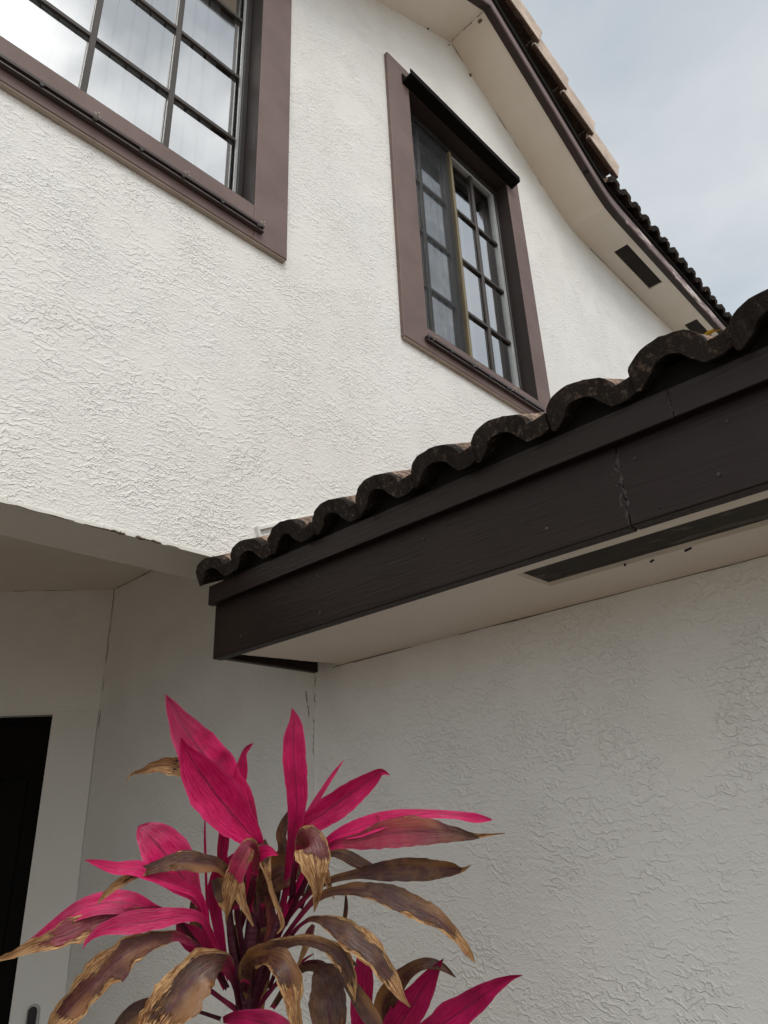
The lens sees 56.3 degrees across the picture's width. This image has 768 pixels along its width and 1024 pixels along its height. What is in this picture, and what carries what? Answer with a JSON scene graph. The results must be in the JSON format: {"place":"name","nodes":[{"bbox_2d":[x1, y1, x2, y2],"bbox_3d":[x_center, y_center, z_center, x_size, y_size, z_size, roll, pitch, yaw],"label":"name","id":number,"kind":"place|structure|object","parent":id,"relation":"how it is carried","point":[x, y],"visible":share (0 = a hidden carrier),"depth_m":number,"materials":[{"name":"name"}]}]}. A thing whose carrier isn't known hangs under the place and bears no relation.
{"place":"outdoors","nodes":[
{"label":"outdoors","id":0,"kind":"place"},
{"bbox_2d":[0,0,767,1023],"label":"house","id":1,"kind":"structure","parent":0,"point":[380,388],"depth_m":2.73,"materials":[{"name":"white paint"}]},
{"bbox_2d":[0,716,51,1023],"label":"front door","id":2,"kind":"structure","parent":1,"relation":"in","point":[24,741],"depth_m":3.88,"materials":[{"name":"black paint"}]},
{"bbox_2d":[25,1004,39,1023],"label":"doorbell","id":3,"kind":"object","parent":1,"relation":"attached to","point":[32,1013],"visible":1,"depth_m":3.45,"materials":[{"name":"grey plastic"}]},
{"bbox_2d":[0,0,291,263],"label":"window","id":4,"kind":"structure","parent":1,"relation":"in","point":[192,97],"depth_m":3.43,"materials":[{"name":"brown paint"}]},
{"bbox_2d":[384,52,550,413],"bbox_3d":[0.569,-1.880,5.109,0.315,2.450,1.580,-23,-31,39],"label":"window","id":5,"kind":"structure","parent":1,"relation":"in","point":[467,301],"depth_m":5.16,"materials":[{"name":"brown paint"}]},
{"bbox_2d":[705,329,719,334],"bbox_3d":[0.697,-0.373,1.601,0.031,0.019,0.121,15,-29,-35],"label":"fallen leaf","id":6,"kind":"object","parent":1,"relation":"on","point":[709,332],"visible":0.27,"depth_m":1.57,"materials":[{"name":"yellow plant"}]},
{"bbox_2d":[521,0,767,314],"label":"sky","id":7,"kind":"structure","parent":0,"point":[676,91],"materials":[{"name":"grey"}]},
{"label":"ground","id":8,"kind":"structure","parent":0,"visible":0},
{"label":"planting bed","id":9,"kind":"structure","parent":8,"relation":"on","visible":0},
{"bbox_2d":[0,694,504,1023],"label":"cordyline","id":10,"kind":"object","parent":9,"relation":"on","point":[253,875],"visible":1,"depth_m":1.50,"materials":[{"name":"pink plant"}]},
{"bbox_2d":[350,957,521,1023],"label":"cordyline","id":11,"kind":"object","parent":9,"relation":"on","point":[469,1006],"visible":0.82,"depth_m":1.58,"materials":[{"name":"pink plant"}]}
]}

